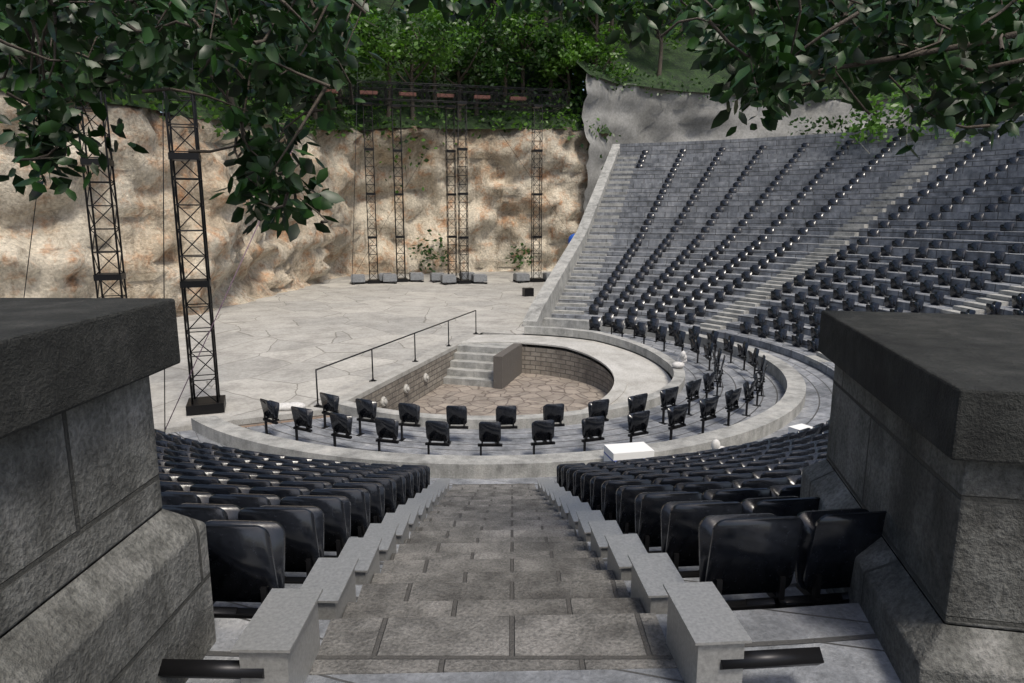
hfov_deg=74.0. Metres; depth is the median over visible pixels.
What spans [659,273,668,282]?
chair
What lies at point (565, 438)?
terrace
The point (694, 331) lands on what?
chair
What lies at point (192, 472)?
chair
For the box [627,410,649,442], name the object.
chair
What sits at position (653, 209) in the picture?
chair
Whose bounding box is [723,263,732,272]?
chair
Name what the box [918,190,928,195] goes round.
chair
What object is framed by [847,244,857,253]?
chair
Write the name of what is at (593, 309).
chair
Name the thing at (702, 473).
chair
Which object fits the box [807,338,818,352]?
chair
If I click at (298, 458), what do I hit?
chair
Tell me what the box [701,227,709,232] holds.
chair
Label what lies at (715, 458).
chair
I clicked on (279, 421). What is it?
brick wall
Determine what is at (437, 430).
chair
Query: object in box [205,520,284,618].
chair
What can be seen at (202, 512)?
chair
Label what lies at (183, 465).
chair
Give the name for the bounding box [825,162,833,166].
chair
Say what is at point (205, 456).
chair
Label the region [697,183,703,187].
chair
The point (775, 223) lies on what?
chair
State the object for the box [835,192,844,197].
chair
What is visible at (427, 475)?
chair
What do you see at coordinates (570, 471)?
chair
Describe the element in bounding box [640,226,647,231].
chair
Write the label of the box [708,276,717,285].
chair
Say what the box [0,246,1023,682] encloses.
cavea
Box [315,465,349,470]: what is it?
chair
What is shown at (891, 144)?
chair
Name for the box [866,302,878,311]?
chair
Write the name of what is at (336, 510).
chair
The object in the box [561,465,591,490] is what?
chair
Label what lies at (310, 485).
chair
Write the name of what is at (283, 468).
chair
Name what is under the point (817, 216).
chair
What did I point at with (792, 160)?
chair
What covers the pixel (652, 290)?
chair
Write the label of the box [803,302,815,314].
chair
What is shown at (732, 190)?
chair
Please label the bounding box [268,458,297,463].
chair
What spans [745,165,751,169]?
chair
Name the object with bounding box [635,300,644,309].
chair
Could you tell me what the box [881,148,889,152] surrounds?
chair
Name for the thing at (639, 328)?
chair
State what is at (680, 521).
chair
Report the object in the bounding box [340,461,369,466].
chair
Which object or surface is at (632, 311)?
chair
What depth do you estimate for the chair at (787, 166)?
44.90 m
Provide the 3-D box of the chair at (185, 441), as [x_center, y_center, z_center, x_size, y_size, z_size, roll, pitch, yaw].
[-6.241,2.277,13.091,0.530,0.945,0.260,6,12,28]
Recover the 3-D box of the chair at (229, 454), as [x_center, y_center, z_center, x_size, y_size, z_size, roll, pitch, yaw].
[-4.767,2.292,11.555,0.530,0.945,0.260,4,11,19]
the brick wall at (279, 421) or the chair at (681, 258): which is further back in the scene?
the chair at (681, 258)
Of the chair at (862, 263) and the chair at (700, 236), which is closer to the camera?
the chair at (862, 263)
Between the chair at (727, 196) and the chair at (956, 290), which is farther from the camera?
the chair at (727, 196)
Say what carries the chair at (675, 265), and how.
on the cavea at (844, 638)
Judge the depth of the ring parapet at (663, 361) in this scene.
20.32 m
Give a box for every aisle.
[309,483,676,674]
[699,136,965,332]
[805,282,1023,364]
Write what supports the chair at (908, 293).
on the cavea at (844, 638)
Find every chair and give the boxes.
[155,429,164,439]
[156,432,180,441]
[156,440,174,447]
[156,446,170,452]
[157,453,168,459]
[158,459,170,465]
[158,466,173,472]
[159,473,182,481]
[160,481,193,491]
[161,491,212,504]
[162,503,240,522]
[163,455,198,462]
[164,449,195,456]
[164,461,204,468]
[167,443,195,450]
[169,468,215,475]
[173,437,198,445]
[177,476,229,484]
[189,447,218,454]
[190,453,222,459]
[190,484,250,494]
[191,441,217,448]
[194,459,228,465]
[201,465,240,471]
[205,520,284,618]
[209,493,280,508]
[212,445,238,452]
[212,472,257,478]
[214,451,243,457]
[219,457,251,462]
[227,462,263,468]
[227,478,280,487]
[234,449,260,455]
[238,505,323,583]
[239,468,280,474]
[240,455,269,460]
[249,460,282,465]
[249,486,309,498]
[256,474,302,481]
[258,453,284,458]
[260,398,279,434]
[262,465,299,470]
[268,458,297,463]
[279,471,321,477]
[279,481,331,491]
[280,495,350,557]
[281,463,314,467]
[284,456,311,460]
[291,406,312,440]
[297,461,328,465]
[299,468,336,473]
[302,476,349,485]
[310,488,369,537]
[311,459,340,463]
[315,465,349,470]
[319,392,338,428]
[321,473,363,480]
[328,463,359,468]
[329,412,352,446]
[332,482,384,522]
[337,470,374,476]
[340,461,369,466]
[350,467,383,473]
[350,478,395,515]
[355,398,376,435]
[361,465,391,470]
[364,474,405,508]
[371,463,398,468]
[375,417,398,451]
[376,471,412,502]
[386,469,419,497]
[394,467,424,492]
[398,403,420,441]
[401,465,429,488]
[425,420,449,454]
[446,405,467,443]
[478,422,501,455]
[495,405,516,442]
[531,420,554,453]
[542,403,564,441]
[556,463,584,486]
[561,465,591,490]
[567,467,599,495]
[573,469,609,500]
[581,416,604,450]
[581,472,621,506]
[587,461,614,466]
[588,399,608,437]
[589,304,598,314]
[589,316,600,331]
[590,475,635,512]
[594,297,603,307]
[594,463,624,468]
[599,290,607,299]
[601,479,651,519]
[602,313,613,333]
[602,464,635,471]
[603,284,612,293]
[607,277,616,286]
[608,306,618,315]
[611,271,620,280]
[611,467,647,473]
[612,319,623,336]
[614,298,623,308]
[615,265,623,273]
[616,458,644,463]
[616,484,674,533]
[619,259,627,267]
[620,291,629,301]
[622,469,662,477]
[623,254,631,262]
[625,285,634,294]
[625,315,636,337]
[625,460,655,465]
[627,248,634,256]
[627,393,647,430]
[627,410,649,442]
[628,307,637,316]
[630,243,638,251]
[630,278,639,287]
[634,238,641,245]
[634,322,646,343]
[635,272,644,281]
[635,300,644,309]
[635,491,703,552]
[636,462,669,467]
[636,473,681,482]
[637,233,644,238]
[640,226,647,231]
[640,266,649,274]
[641,293,650,302]
[644,219,651,224]
[645,260,653,268]
[645,455,672,460]
[647,213,654,218]
[647,286,656,295]
[647,309,657,318]
[647,318,658,341]
[648,464,684,470]
[649,254,657,262]
[650,207,657,211]
[652,476,703,486]
[653,201,660,205]
[653,279,662,288]
[654,249,662,257]
[654,301,664,311]
[655,326,666,351]
[656,195,663,199]
[656,457,685,461]
[658,244,666,251]
[659,189,666,193]
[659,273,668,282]
[659,386,678,424]
[661,500,743,577]
[662,183,668,188]
[662,238,670,246]
[662,294,672,304]
[663,466,703,473]
[665,178,671,182]
[665,267,674,276]
[666,233,674,239]
[666,311,676,321]
[667,173,674,177]
[667,404,687,439]
[668,322,679,336]
[668,459,701,463]
[670,226,678,232]
[670,287,679,297]
[671,261,679,269]
[671,452,698,457]
[674,330,685,351]
[674,481,732,493]
[675,220,682,225]
[675,303,685,314]
[676,255,684,264]
[677,153,683,157]
[677,281,686,290]
[679,213,686,218]
[681,250,689,258]
[681,469,725,476]
[682,207,689,211]
[683,296,693,306]
[684,274,693,283]
[684,461,719,466]
[685,313,695,324]
[685,379,701,415]
[685,454,714,459]
[686,200,693,205]
[686,244,695,252]
[688,326,699,350]
[690,194,697,199]
[690,268,699,277]
[690,335,701,363]
[691,239,699,247]
[692,289,701,299]
[693,188,700,193]
[695,305,705,316]
[696,234,704,239]
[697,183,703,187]
[697,262,706,271]
[697,448,723,454]
[698,513,803,610]
[699,396,718,433]
[700,177,707,181]
[700,282,710,292]
[700,455,732,461]
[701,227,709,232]
[702,487,771,502]
[703,256,712,265]
[703,341,713,370]
[703,371,716,398]
[703,463,741,469]
[703,473,753,481]
[704,172,710,176]
[704,298,715,309]
[706,220,714,225]
[707,330,718,356]
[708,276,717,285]
[709,250,718,259]
[711,213,718,218]
[712,348,721,371]
[712,450,741,455]
[713,363,723,396]
[714,291,724,301]
[715,245,724,253]
[716,206,723,211]
[716,269,725,279]
[716,355,725,387]
[718,457,753,463]
[720,200,727,205]
[720,444,746,450]
[721,240,729,248]
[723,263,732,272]
[723,335,734,362]
[724,194,732,198]
[724,284,733,294]
[724,388,741,425]
[724,466,768,473]
[726,234,735,240]
[729,188,736,192]
[730,257,740,266]
[731,451,761,457]
[731,477,789,488]
[732,227,740,233]
[733,182,740,186]
[733,278,743,287]
[737,176,744,180]
[737,341,748,370]
[738,220,746,225]
[738,252,747,260]
[738,446,766,452]
[740,321,751,333]
[740,459,778,466]
[741,171,748,175]
[741,271,751,281]
[741,496,819,571]
[742,379,756,416]
[742,440,767,447]
[744,213,752,218]
[744,246,753,254]
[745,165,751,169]
[748,160,755,164]
[748,348,758,377]
[749,206,757,211]
[750,265,760,274]
[751,240,760,249]
[751,453,785,460]
[752,155,759,159]
[752,371,764,406]
[752,469,801,477]
[754,314,765,325]
[755,200,763,205]
[755,355,765,386]
[757,325,769,337]
[758,235,766,241]
[758,259,768,268]
[758,362,767,396]
[759,145,765,149]
[759,447,788,454]
[760,193,768,198]
[762,441,789,448]
[763,435,787,443]
[765,187,773,192]
[765,228,773,233]
[765,462,808,469]
[766,253,776,262]
[768,306,779,318]
[768,484,800,496]
[770,181,778,185]
[771,220,780,226]
[771,289,781,300]
[773,317,784,329]
[774,247,784,256]
[775,175,782,179]
[775,329,786,342]
[775,455,813,462]
[778,213,786,218]
[780,169,787,174]
[781,299,792,310]
[781,431,804,439]
[781,449,814,456]
[782,241,791,250]
[782,282,793,293]
[783,437,810,444]
[783,443,813,450]
[784,164,791,168]
[784,206,793,211]
[785,475,801,484]
[788,309,800,322]
[789,158,796,162]
[790,236,799,242]
[791,199,799,204]
[792,321,804,333]
[792,333,803,347]
[793,153,800,157]
[794,275,804,286]
[795,292,806,303]
[795,508,892,606]
[797,148,804,152]
[797,193,805,198]
[797,426,820,435]
[798,228,807,234]
[801,143,808,146]
[803,186,811,191]
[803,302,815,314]
[803,432,828,441]
[804,458,826,464]
[805,269,815,279]
[806,220,815,226]
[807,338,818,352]
[807,439,827,446]
[808,285,819,296]
[808,451,826,459]
[809,180,817,185]
[809,313,820,326]
[809,445,826,452]
[810,325,819,338]
[813,213,822,219]
[813,423,828,433]
[814,174,822,178]
[815,262,826,272]
[819,295,830,307]
[820,168,827,172]
[820,278,832,289]
[821,206,830,211]
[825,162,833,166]
[825,306,838,310]
[826,256,837,266]
[828,199,837,204]
[830,156,838,160]
[833,271,844,282]
[833,288,845,299]
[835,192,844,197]
[836,151,843,155]
[837,250,847,259]
[841,145,848,149]
[842,185,851,190]
[842,298,854,310]
[845,140,853,144]
[845,264,856,275]
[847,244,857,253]
[847,280,859,292]
[849,178,858,183]
[856,172,864,177]
[857,238,867,245]
[857,258,868,268]
[858,291,871,303]
[862,166,871,170]
[862,274,873,285]
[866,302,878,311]
[867,229,878,236]
[868,159,877,164]
[869,251,880,262]
[875,153,883,158]
[875,267,887,278]
[875,284,887,296]
[878,221,888,228]
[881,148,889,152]
[881,245,892,255]
[884,295,897,308]
[887,142,895,146]
[888,213,899,219]
[889,260,901,271]
[890,276,903,288]
[890,307,902,311]
[892,136,900,141]
[892,239,903,246]
[893,551,924,595]
[898,205,909,211]
[902,287,915,300]
[903,253,914,264]
[904,230,915,237]
[906,269,919,281]
[908,197,919,203]
[910,299,923,312]
[916,221,928,228]
[916,247,928,257]
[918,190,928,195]
[920,280,933,292]
[922,262,935,274]
[927,182,938,188]
[928,213,940,220]
[929,240,941,248]
[930,291,944,305]
[937,175,947,180]
[937,255,950,267]
[938,272,951,285]
[940,205,951,211]
[943,231,955,239]
[946,168,956,173]
[950,284,964,297]
[952,196,963,203]
[952,249,965,260]
[955,160,965,166]
[956,265,969,278]
[957,222,969,229]
[960,309,975,313]
[963,188,974,195]
[964,154,974,159]
[967,242,980,250]
[970,276,985,289]
[971,213,983,220]
[972,147,982,152]
[973,258,987,270]
[974,180,985,186]
[981,140,990,145]
[984,232,997,240]
[985,172,996,179]
[985,204,997,211]
[986,301,1001,314]
[989,134,998,139]
[990,251,1004,263]
[991,268,1005,282]
[995,165,1007,171]
[998,195,1010,202]
[1000,222,1013,230]
[1006,157,1017,163]
[1008,244,1022,253]
[1010,261,1023,274]
[1011,187,1023,193]
[1012,293,1023,308]
[1013,307,1023,314]
[1016,150,1023,156]
[1016,213,1023,221]
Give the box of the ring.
[459,335,670,409]
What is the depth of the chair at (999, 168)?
34.48 m
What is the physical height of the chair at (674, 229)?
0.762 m
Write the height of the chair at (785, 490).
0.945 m
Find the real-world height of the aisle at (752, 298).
9.478 m
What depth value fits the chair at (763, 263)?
34.27 m
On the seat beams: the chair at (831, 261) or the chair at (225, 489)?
the chair at (225, 489)
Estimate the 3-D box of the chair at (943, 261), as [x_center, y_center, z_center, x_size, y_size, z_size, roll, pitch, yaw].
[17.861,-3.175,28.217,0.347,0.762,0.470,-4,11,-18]
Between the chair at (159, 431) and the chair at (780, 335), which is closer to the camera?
the chair at (159, 431)
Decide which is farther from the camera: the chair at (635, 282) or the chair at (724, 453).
the chair at (635, 282)
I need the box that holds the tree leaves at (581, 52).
[0,0,1022,192]
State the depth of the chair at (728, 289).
32.43 m
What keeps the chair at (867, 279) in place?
on the cavea at (844, 638)
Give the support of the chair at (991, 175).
on the cavea at (647, 181)
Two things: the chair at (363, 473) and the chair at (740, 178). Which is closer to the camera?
the chair at (363, 473)
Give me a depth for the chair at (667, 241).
39.86 m
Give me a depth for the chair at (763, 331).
27.31 m
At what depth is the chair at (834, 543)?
3.54 m
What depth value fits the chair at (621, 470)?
9.21 m
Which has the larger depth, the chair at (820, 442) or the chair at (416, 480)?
the chair at (820, 442)
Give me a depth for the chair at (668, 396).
17.38 m
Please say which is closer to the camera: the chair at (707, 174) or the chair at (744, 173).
the chair at (744, 173)
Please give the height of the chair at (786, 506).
0.945 m
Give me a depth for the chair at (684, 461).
10.27 m
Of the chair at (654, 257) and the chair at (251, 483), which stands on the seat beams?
the chair at (251, 483)
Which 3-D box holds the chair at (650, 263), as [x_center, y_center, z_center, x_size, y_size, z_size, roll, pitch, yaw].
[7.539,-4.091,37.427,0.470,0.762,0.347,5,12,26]
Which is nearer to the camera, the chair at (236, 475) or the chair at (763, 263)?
the chair at (236, 475)
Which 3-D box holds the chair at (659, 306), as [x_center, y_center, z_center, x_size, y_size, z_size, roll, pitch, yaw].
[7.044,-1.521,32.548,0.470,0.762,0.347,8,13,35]
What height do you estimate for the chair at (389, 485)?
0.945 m
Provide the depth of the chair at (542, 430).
14.66 m
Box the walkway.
[165,341,832,489]
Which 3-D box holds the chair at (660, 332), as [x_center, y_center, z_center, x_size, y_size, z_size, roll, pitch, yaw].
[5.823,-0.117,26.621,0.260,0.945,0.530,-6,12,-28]
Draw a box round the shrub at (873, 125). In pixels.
[834,79,974,153]
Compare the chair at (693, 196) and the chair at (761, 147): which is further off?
the chair at (761, 147)
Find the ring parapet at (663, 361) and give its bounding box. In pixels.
[339,326,684,428]
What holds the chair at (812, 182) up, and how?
on the cavea at (647, 181)
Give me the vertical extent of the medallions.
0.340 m
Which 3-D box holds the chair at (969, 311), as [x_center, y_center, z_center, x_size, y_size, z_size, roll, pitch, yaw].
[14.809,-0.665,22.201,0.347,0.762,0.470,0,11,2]
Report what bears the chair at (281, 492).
on the seat beams
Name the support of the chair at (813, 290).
on the cavea at (844, 638)
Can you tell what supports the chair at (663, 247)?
on the cavea at (844, 638)
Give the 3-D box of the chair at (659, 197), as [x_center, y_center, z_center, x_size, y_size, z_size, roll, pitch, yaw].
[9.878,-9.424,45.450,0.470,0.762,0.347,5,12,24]
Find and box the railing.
[314,310,478,406]
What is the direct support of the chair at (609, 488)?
on the seat beams
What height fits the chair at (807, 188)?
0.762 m
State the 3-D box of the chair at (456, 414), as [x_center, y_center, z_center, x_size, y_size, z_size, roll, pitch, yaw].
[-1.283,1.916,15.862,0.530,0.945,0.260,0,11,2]
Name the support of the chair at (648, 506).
on the seat beams
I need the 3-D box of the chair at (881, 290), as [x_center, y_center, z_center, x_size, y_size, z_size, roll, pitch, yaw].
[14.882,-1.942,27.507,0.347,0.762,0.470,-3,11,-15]
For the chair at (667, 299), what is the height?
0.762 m
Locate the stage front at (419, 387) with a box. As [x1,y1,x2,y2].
[338,349,456,411]
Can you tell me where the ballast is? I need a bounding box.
[351,272,550,282]
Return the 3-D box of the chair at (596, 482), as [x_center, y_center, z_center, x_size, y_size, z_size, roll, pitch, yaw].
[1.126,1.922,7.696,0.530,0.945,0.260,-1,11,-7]
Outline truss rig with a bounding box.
[70,0,567,415]
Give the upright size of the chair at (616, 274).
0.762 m
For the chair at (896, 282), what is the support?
on the cavea at (844, 638)
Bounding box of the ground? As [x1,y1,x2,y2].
[478,333,613,380]
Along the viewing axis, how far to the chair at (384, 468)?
10.76 m
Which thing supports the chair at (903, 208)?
on the cavea at (647, 181)
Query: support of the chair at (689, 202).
on the cavea at (647, 181)
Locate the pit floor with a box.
[412,373,606,415]
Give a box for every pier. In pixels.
[0,376,215,682]
[800,365,1023,682]
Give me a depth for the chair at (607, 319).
29.98 m
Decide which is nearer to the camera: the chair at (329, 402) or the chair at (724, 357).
the chair at (329, 402)
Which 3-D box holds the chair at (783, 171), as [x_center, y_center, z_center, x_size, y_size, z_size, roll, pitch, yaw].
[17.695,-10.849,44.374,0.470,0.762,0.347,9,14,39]
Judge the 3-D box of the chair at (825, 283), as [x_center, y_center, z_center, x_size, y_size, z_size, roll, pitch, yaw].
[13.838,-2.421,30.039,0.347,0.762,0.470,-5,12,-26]
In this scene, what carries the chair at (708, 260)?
on the cavea at (844, 638)
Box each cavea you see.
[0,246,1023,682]
[587,116,1023,263]
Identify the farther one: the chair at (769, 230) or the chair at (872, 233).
the chair at (769, 230)
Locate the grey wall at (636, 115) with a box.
[582,74,1023,211]
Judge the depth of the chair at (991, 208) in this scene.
31.09 m
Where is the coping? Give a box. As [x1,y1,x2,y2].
[154,343,458,432]
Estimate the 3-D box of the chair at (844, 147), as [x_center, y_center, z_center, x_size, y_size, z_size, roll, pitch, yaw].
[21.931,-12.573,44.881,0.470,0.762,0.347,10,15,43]
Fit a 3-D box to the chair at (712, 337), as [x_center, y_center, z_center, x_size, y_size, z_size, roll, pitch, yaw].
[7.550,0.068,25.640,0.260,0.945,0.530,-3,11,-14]
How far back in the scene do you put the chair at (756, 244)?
36.86 m
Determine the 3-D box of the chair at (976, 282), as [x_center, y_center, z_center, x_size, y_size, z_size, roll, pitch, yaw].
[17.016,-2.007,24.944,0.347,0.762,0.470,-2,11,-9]
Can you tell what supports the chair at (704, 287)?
on the cavea at (844, 638)
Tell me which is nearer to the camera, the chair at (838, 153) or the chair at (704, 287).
the chair at (704, 287)
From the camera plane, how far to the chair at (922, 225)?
32.36 m
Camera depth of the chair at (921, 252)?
29.92 m
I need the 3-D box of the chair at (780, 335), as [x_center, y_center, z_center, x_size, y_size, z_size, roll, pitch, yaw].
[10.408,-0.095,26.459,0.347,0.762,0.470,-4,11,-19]
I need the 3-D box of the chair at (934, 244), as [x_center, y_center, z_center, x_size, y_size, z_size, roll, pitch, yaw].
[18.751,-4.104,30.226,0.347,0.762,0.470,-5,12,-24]
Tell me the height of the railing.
1.044 m
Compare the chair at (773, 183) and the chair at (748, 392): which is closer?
the chair at (748, 392)
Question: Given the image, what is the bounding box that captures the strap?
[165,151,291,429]
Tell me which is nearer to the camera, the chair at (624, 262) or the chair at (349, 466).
the chair at (349, 466)
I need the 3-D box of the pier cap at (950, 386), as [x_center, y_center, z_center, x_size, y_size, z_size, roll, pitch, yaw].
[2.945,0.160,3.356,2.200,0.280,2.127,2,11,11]
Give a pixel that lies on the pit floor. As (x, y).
(526, 393)
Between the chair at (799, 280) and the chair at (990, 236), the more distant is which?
the chair at (799, 280)
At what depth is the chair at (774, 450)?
10.78 m
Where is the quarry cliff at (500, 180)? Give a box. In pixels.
[0,88,608,316]
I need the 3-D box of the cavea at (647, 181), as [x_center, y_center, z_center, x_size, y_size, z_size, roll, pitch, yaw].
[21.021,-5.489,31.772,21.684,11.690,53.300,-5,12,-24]
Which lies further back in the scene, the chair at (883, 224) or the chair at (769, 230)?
the chair at (769, 230)
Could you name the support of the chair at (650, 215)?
on the cavea at (647, 181)
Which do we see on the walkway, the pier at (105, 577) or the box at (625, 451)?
the box at (625, 451)
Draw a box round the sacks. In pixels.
[279,351,723,448]
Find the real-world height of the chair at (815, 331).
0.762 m
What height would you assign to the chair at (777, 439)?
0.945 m
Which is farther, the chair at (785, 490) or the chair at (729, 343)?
the chair at (729, 343)
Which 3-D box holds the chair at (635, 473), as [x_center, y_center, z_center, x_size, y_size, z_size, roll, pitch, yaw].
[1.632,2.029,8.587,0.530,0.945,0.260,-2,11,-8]
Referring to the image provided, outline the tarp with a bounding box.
[568,234,574,243]
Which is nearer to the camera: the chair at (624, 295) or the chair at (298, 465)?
the chair at (298, 465)
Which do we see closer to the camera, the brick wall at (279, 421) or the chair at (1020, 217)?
the brick wall at (279, 421)
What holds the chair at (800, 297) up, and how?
on the cavea at (844, 638)
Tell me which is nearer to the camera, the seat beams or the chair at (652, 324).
the seat beams
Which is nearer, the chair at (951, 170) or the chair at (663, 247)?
the chair at (951, 170)
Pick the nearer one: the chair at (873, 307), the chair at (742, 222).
the chair at (873, 307)
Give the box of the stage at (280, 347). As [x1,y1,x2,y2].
[149,271,551,424]
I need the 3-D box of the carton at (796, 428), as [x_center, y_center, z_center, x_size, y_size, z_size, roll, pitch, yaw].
[6.046,2.054,14.226,0.420,0.550,0.340,-6,12,-29]
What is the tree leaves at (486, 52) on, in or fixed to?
on the ground
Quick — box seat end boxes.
[231,478,751,682]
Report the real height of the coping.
0.140 m
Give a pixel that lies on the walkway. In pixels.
(816, 410)
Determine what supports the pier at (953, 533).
on the cavea at (844, 638)
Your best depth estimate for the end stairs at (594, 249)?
41.35 m
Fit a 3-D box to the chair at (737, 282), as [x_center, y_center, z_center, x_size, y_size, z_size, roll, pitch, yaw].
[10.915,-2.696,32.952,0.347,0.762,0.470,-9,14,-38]
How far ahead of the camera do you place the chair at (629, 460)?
11.81 m
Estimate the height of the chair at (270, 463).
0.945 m
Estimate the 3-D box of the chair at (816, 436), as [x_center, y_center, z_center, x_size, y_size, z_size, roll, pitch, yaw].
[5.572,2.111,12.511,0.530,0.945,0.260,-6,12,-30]
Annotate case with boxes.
[522,287,533,296]
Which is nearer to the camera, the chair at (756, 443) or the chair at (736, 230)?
the chair at (756, 443)
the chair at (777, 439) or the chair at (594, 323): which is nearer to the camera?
the chair at (777, 439)
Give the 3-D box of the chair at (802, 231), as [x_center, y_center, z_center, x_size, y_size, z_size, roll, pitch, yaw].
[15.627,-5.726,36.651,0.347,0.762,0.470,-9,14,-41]
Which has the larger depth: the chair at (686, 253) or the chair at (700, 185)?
the chair at (700, 185)
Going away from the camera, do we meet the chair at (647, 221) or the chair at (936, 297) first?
the chair at (936, 297)
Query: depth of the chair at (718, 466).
8.61 m
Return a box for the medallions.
[380,373,428,406]
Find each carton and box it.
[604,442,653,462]
[788,423,812,432]
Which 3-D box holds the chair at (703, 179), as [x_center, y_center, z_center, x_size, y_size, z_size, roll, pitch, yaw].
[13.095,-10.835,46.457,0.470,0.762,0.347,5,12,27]
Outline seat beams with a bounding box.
[158,551,925,678]
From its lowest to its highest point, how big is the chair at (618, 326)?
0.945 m
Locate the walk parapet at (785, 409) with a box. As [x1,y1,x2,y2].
[191,317,805,478]
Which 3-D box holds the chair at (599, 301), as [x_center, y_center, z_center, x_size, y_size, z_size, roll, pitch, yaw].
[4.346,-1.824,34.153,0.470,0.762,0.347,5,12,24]
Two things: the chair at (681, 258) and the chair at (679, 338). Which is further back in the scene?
the chair at (681, 258)
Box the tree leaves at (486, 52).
[0,0,999,272]
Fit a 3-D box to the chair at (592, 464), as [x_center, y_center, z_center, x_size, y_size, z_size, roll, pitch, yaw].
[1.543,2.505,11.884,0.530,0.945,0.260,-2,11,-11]
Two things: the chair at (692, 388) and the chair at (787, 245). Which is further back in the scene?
the chair at (787, 245)
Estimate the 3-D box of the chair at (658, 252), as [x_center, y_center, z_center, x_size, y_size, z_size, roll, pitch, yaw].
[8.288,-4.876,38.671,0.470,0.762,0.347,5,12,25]
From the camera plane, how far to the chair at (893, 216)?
34.39 m
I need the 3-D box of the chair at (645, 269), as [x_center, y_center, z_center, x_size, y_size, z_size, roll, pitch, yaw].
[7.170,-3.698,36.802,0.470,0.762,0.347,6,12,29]
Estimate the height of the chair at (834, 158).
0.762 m
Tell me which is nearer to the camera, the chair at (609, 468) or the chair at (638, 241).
the chair at (609, 468)
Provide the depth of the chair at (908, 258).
29.68 m
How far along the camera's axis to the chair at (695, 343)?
24.39 m
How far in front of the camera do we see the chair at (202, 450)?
11.59 m
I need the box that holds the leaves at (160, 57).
[0,0,1023,241]
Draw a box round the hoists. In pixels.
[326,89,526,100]
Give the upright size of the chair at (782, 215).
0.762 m
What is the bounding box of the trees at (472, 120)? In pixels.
[0,0,610,132]
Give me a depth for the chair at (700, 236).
39.55 m
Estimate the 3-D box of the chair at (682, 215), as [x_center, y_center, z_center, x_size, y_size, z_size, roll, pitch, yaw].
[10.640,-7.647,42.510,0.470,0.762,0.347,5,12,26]
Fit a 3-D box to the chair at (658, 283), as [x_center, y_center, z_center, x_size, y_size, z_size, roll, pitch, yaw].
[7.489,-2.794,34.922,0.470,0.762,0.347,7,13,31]
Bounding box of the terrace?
[244,330,784,455]
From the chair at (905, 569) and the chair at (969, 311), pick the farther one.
the chair at (969, 311)
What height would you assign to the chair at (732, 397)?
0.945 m
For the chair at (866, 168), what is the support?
on the cavea at (647, 181)
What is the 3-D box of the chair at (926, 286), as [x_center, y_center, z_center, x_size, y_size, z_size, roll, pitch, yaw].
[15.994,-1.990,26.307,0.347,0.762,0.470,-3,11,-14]
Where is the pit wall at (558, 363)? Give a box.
[522,347,613,393]
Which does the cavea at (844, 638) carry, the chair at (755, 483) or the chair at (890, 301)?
the chair at (890, 301)
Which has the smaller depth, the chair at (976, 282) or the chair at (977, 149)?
the chair at (976, 282)
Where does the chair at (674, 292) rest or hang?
on the cavea at (844, 638)
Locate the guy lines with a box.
[23,71,569,431]
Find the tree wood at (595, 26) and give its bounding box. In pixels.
[87,0,1023,119]
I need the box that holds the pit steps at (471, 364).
[443,343,512,387]
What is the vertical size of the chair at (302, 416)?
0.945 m
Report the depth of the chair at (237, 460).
10.35 m
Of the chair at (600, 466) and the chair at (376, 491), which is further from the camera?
the chair at (600, 466)
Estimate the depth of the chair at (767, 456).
9.74 m
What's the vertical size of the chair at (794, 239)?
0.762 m
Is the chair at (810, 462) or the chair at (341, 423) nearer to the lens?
the chair at (810, 462)
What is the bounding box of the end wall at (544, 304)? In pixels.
[523,144,619,325]
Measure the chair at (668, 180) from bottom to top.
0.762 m
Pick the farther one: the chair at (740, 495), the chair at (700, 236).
the chair at (700, 236)
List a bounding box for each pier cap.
[0,298,180,438]
[818,310,1023,463]
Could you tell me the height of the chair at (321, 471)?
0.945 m
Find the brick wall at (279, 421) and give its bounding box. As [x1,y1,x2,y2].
[238,415,329,426]
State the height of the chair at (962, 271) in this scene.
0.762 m
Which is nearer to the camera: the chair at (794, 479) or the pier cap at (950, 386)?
the pier cap at (950, 386)
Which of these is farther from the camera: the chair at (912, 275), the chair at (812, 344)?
the chair at (912, 275)
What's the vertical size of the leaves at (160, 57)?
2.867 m
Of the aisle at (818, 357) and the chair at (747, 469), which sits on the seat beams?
the chair at (747, 469)
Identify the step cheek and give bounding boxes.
[493,343,523,388]
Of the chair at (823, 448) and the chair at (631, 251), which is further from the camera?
the chair at (631, 251)
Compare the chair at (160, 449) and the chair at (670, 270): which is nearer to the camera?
the chair at (160, 449)
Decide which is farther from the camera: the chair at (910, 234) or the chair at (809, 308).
the chair at (910, 234)
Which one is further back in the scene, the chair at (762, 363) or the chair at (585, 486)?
the chair at (762, 363)
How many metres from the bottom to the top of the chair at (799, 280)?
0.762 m
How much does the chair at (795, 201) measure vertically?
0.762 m
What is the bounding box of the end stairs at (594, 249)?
[553,157,637,314]
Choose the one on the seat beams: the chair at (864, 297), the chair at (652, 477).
the chair at (652, 477)
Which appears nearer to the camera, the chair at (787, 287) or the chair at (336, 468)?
the chair at (336, 468)
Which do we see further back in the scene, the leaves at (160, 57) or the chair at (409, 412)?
the chair at (409, 412)
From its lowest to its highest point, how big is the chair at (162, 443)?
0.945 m
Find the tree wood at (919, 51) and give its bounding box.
[0,0,1023,223]
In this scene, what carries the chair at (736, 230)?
on the cavea at (647, 181)
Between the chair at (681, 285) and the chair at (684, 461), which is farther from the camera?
the chair at (681, 285)
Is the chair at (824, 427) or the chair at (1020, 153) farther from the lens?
the chair at (1020, 153)

